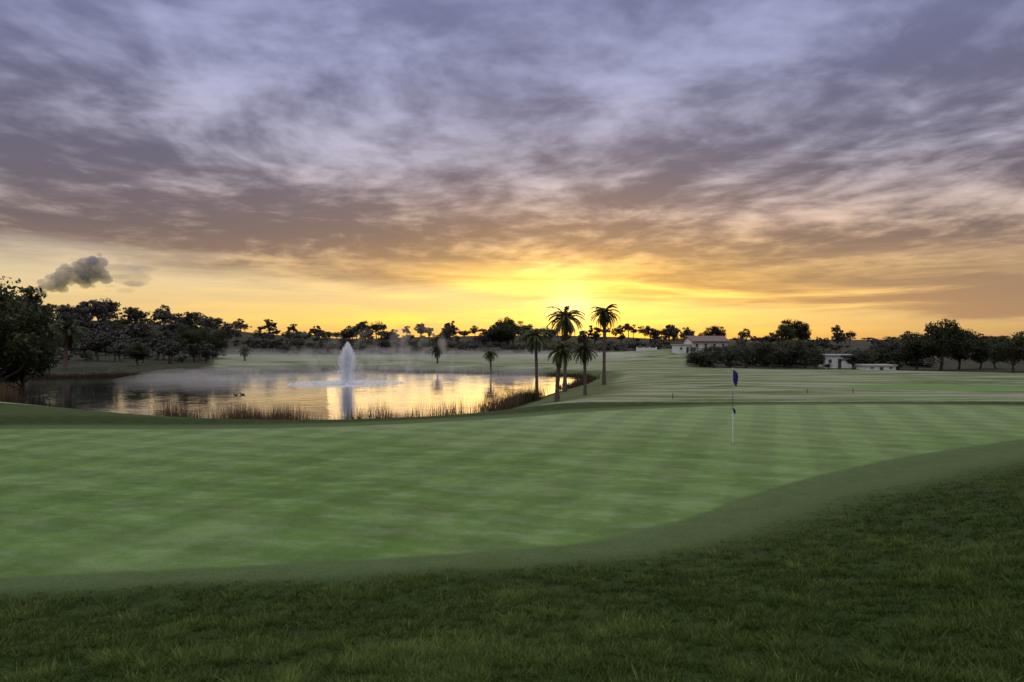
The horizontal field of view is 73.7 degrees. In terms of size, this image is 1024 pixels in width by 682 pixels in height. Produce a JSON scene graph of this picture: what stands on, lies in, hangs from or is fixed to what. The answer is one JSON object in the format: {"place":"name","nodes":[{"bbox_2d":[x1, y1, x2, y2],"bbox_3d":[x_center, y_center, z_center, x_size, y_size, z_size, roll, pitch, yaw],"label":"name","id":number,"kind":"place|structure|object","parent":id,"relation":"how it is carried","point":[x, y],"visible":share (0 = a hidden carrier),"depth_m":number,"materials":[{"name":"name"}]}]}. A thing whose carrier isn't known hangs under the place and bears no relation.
{"place":"outdoors","nodes":[
{"label":"outdoors","id":0,"kind":"place"},
{"bbox_2d":[0,371,579,419],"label":"pond water","id":1,"kind":"structure","parent":0,"point":[131,395],"depth_m":55.42,"materials":[{"name":"black liquid"}]},
{"bbox_2d":[0,375,26,400],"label":"reed bed","id":2,"kind":"object","parent":1,"relation":"on","point":[5,393],"visible":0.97,"depth_m":47.75,"materials":[{"name":"brown plant"}]},
{"bbox_2d":[25,367,600,389],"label":"shore reeds","id":3,"kind":"object","parent":1,"relation":"on","point":[580,381],"visible":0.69,"depth_m":81.40,"materials":[{"name":"brown plant"}]},
{"bbox_2d":[286,342,404,386],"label":"pond fountain","id":4,"kind":"object","parent":1,"relation":"in","point":[347,360],"visible":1,"depth_m":65.70,"materials":[{"name":"white liquid"}]},
{"bbox_2d":[149,380,548,419],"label":"shore reeds","id":5,"kind":"object","parent":1,"relation":"on","point":[281,415],"visible":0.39,"depth_m":34.09,"materials":[{"name":"brown plant"}]},
{"bbox_2d":[0,320,1023,681],"bbox_3d":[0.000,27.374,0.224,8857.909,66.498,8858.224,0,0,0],"label":"ground","id":6,"kind":"structure","parent":0,"point":[630,452],"depth_m":13.85,"materials":[{"name":"green plant"}]},
{"bbox_2d":[0,345,58,388],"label":"tree","id":7,"kind":"object","parent":6,"relation":"on","point":[41,368],"visible":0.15,"depth_m":57.36,"materials":[{"name":"green plant"}]},
{"bbox_2d":[0,274,63,381],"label":"oak tree","id":8,"kind":"object","parent":6,"relation":"on","point":[27,335],"visible":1,"depth_m":51.26,"materials":[{"name":"green plant"}]},
{"bbox_2d":[53,319,90,369],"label":"palm tree","id":9,"kind":"object","parent":6,"relation":"on","point":[68,333],"visible":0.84,"depth_m":79.95,"materials":[{"name":"green plant"}]},
{"bbox_2d":[123,342,158,364],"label":"oak tree","id":10,"kind":"object","parent":6,"relation":"on","point":[137,351],"visible":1,"depth_m":87.52,"materials":[{"name":"green plant"}]},
{"bbox_2d":[171,324,214,358],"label":"oak tree","id":11,"kind":"object","parent":6,"relation":"on","point":[190,336],"visible":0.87,"depth_m":107.06,"materials":[{"name":"green plant"}]},
{"bbox_2d":[202,329,232,358],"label":"oak tree","id":12,"kind":"object","parent":6,"relation":"on","point":[218,342],"visible":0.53,"depth_m":111.67,"materials":[{"name":"green plant"}]},
{"bbox_2d":[237,346,252,360],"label":"palm tree","id":13,"kind":"object","parent":6,"relation":"on","point":[243,352],"visible":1,"depth_m":104.86,"materials":[{"name":"green plant"}]},
{"bbox_2d":[429,345,444,362],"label":"palm tree","id":14,"kind":"object","parent":6,"relation":"on","point":[437,350],"visible":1,"depth_m":99.73,"materials":[{"name":"green plant"}]},
{"bbox_2d":[483,349,498,374],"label":"palm tree","id":15,"kind":"object","parent":6,"relation":"on","point":[489,355],"visible":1,"depth_m":81.91,"materials":[{"name":"green plant"}]},
{"bbox_2d":[21,296,1012,366],"bbox_3d":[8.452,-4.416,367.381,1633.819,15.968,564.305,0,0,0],"label":"distant woodland","id":16,"kind":"object","parent":6,"relation":"on","point":[500,333],"visible":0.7,"depth_m":165.96,"materials":[{"name":"green plant"}]},
{"bbox_2d":[499,387,542,402],"bbox_3d":[0.465,3.802,46.216,4.334,1.744,3.135,0,0,38],"label":"shore shrub","id":17,"kind":"object","parent":6,"relation":"on","point":[532,398],"visible":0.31,"depth_m":45.71,"materials":[{"name":"plant"}]},
{"bbox_2d":[520,326,551,385],"bbox_3d":[1.958,1.876,61.700,2.840,6.442,2.853,0,0,32],"label":"palm tree","id":18,"kind":"object","parent":6,"relation":"on","point":[532,341],"visible":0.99,"depth_m":61.62,"materials":[{"name":"green plant"}]},
{"bbox_2d":[528,391,545,400],"bbox_3d":[1.212,3.759,47.025,2.167,1.010,2.105,0,0,-17],"label":"shore shrub","id":19,"kind":"object","parent":6,"relation":"on","point":[535,394],"visible":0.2,"depth_m":46.79,"materials":[{"name":"plant"}]},
{"bbox_2d":[546,341,577,401],"bbox_3d":[2.780,1.743,37.807,1.814,3.459,1.823,0,0,0],"label":"palm tree","id":20,"kind":"object","parent":6,"relation":"on","point":[561,354],"visible":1,"depth_m":37.74,"materials":[{"name":"green plant"}]},
{"bbox_2d":[546,306,585,391],"bbox_3d":[4.002,0.653,51.888,2.919,6.615,2.666,0,0,36],"label":"palm tree","id":21,"kind":"object","parent":6,"relation":"on","point":[564,324],"visible":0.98,"depth_m":51.73,"materials":[{"name":"green plant"}]},
{"bbox_2d":[570,341,598,394],"bbox_3d":[4.412,1.721,41.940,1.819,3.422,1.719,0,0,0],"label":"palm tree","id":22,"kind":"object","parent":6,"relation":"on","point":[584,354],"visible":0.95,"depth_m":41.87,"materials":[{"name":"green plant"}]},
{"bbox_2d":[589,304,620,384],"bbox_3d":[7.171,0.289,52.984,2.333,6.400,2.459,0,0,32],"label":"palm tree","id":23,"kind":"object","parent":6,"relation":"on","point":[604,318],"visible":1,"depth_m":52.92,"materials":[{"name":"green plant"}]},
{"bbox_2d":[636,347,656,350],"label":"white garden wall","id":24,"kind":"structure","parent":6,"relation":"on","point":[643,349],"depth_m":127.88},
{"bbox_2d":[671,344,691,353],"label":"farm outbuilding","id":25,"kind":"structure","parent":6,"relation":"on","point":[679,349],"depth_m":115.51,"materials":[{"name":"white paint"}]},
{"bbox_2d":[687,347,713,366],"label":"olive tree","id":26,"kind":"object","parent":6,"relation":"on","point":[696,355],"visible":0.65,"depth_m":87.69,"materials":[{"name":"green plant"}]},
{"bbox_2d":[681,334,729,352],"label":"white farmhouse","id":27,"kind":"object","parent":6,"relation":"on","point":[698,342],"visible":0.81,"depth_m":116.20,"materials":[{"name":"paint"}]},
{"bbox_2d":[697,345,726,367],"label":"olive tree","id":28,"kind":"object","parent":6,"relation":"on","point":[717,354],"visible":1,"depth_m":83.78,"materials":[{"name":"green plant"}]},
{"bbox_2d":[714,345,742,366],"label":"olive tree","id":29,"kind":"object","parent":6,"relation":"on","point":[728,350],"visible":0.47,"depth_m":85.65,"materials":[{"name":"green plant"}]},
{"bbox_2d":[732,370,737,443],"bbox_3d":[6.256,1.876,19.200,0.200,2.250,0.108,0,0,0],"label":"golf flagstick","id":30,"kind":"object","parent":6,"relation":"on","point":[735,377],"visible":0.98,"depth_m":19.20,"materials":[{"name":"white paint"}]},
{"bbox_2d":[731,343,763,367],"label":"olive tree","id":31,"kind":"object","parent":6,"relation":"on","point":[744,355],"visible":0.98,"depth_m":82.59,"materials":[{"name":"green plant"}]},
{"bbox_2d":[748,340,777,366],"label":"olive tree","id":32,"kind":"object","parent":6,"relation":"on","point":[761,360],"visible":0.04,"depth_m":87.80,"materials":[{"name":"green plant"}]},
{"bbox_2d":[754,341,795,368],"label":"olive tree","id":33,"kind":"object","parent":6,"relation":"on","point":[770,352],"visible":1,"depth_m":81.45,"materials":[{"name":"green plant"}]},
{"bbox_2d":[773,339,801,366],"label":"olive tree","id":34,"kind":"object","parent":6,"relation":"on","point":[787,358],"visible":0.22,"depth_m":85.76,"materials":[{"name":"green plant"}]},
{"bbox_2d":[786,339,827,367],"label":"olive tree","id":35,"kind":"object","parent":6,"relation":"on","point":[804,351],"visible":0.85,"depth_m":83.66,"materials":[{"name":"green plant"}]},
{"bbox_2d":[804,353,825,368],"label":"olive tree","id":36,"kind":"object","parent":6,"relation":"on","point":[818,359],"visible":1,"depth_m":79.85,"materials":[{"name":"green plant"}]},
{"bbox_2d":[819,354,852,367],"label":"white villa","id":37,"kind":"object","parent":6,"relation":"on","point":[833,360],"visible":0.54,"depth_m":82.52,"materials":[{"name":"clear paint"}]},
{"bbox_2d":[828,359,840,367],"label":"windows","id":38,"kind":"structure","parent":37,"relation":"in","point":[829,360],"depth_m":82.40,"materials":[{"name":"black glass"}]},
{"bbox_2d":[839,354,863,368],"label":"olive tree","id":39,"kind":"object","parent":6,"relation":"on","point":[851,360],"visible":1,"depth_m":79.81,"materials":[{"name":"green plant"}]},
{"bbox_2d":[853,349,880,363],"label":"olive tree","id":40,"kind":"object","parent":6,"relation":"on","point":[866,355],"visible":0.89,"depth_m":79.51,"materials":[{"name":"green plant"}]},
{"bbox_2d":[855,364,897,369],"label":"building","id":41,"kind":"structure","parent":6,"relation":"on","point":[876,367],"depth_m":76.80,"materials":[{"name":"white paint"}]},
{"bbox_2d":[865,348,887,363],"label":"olive tree","id":42,"kind":"object","parent":6,"relation":"on","point":[880,360],"visible":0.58,"depth_m":83.64,"materials":[{"name":"green plant"}]},
{"bbox_2d":[874,343,908,368],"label":"olive tree","id":43,"kind":"object","parent":6,"relation":"on","point":[892,347],"visible":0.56,"depth_m":80.20,"materials":[{"name":"green plant"}]},
{"bbox_2d":[888,332,933,369],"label":"oak tree","id":44,"kind":"object","parent":6,"relation":"on","point":[909,352],"visible":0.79,"depth_m":77.72,"materials":[{"name":"green plant"}]},
{"bbox_2d":[903,318,975,370],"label":"oak tree","id":45,"kind":"object","parent":6,"relation":"on","point":[938,340],"visible":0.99,"depth_m":74.87,"materials":[{"name":"green plant"}]},
{"bbox_2d":[937,326,985,369],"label":"oak tree","id":46,"kind":"object","parent":6,"relation":"on","point":[955,356],"visible":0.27,"depth_m":78.00,"materials":[{"name":"green plant"}]},
{"bbox_2d":[963,338,996,368],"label":"oak tree","id":47,"kind":"object","parent":6,"relation":"on","point":[982,351],"visible":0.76,"depth_m":79.44,"materials":[{"name":"green plant"}]},
{"bbox_2d":[985,338,1006,367],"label":"oak tree","id":48,"kind":"object","parent":6,"relation":"on","point":[993,341],"visible":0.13,"depth_m":81.83,"materials":[{"name":"green plant"}]},
{"bbox_2d":[989,332,1023,372],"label":"oak tree","id":49,"kind":"object","parent":6,"relation":"on","point":[1013,350],"visible":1,"depth_m":69.82,"materials":[{"name":"green plant"}]},
{"bbox_2d":[1009,331,1023,351],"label":"oak tree","id":50,"kind":"object","parent":6,"relation":"on","point":[1022,332],"visible":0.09,"depth_m":73.00,"materials":[{"name":"green plant"}]},
{"bbox_2d":[0,460,1023,681],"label":"rough grass","id":51,"kind":"structure","parent":0,"point":[1007,631],"depth_m":5.92,"materials":[{"name":"green plant"}]},
{"bbox_2d":[0,0,1023,339],"label":"sky","id":52,"kind":"structure","parent":0,"point":[857,166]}
]}

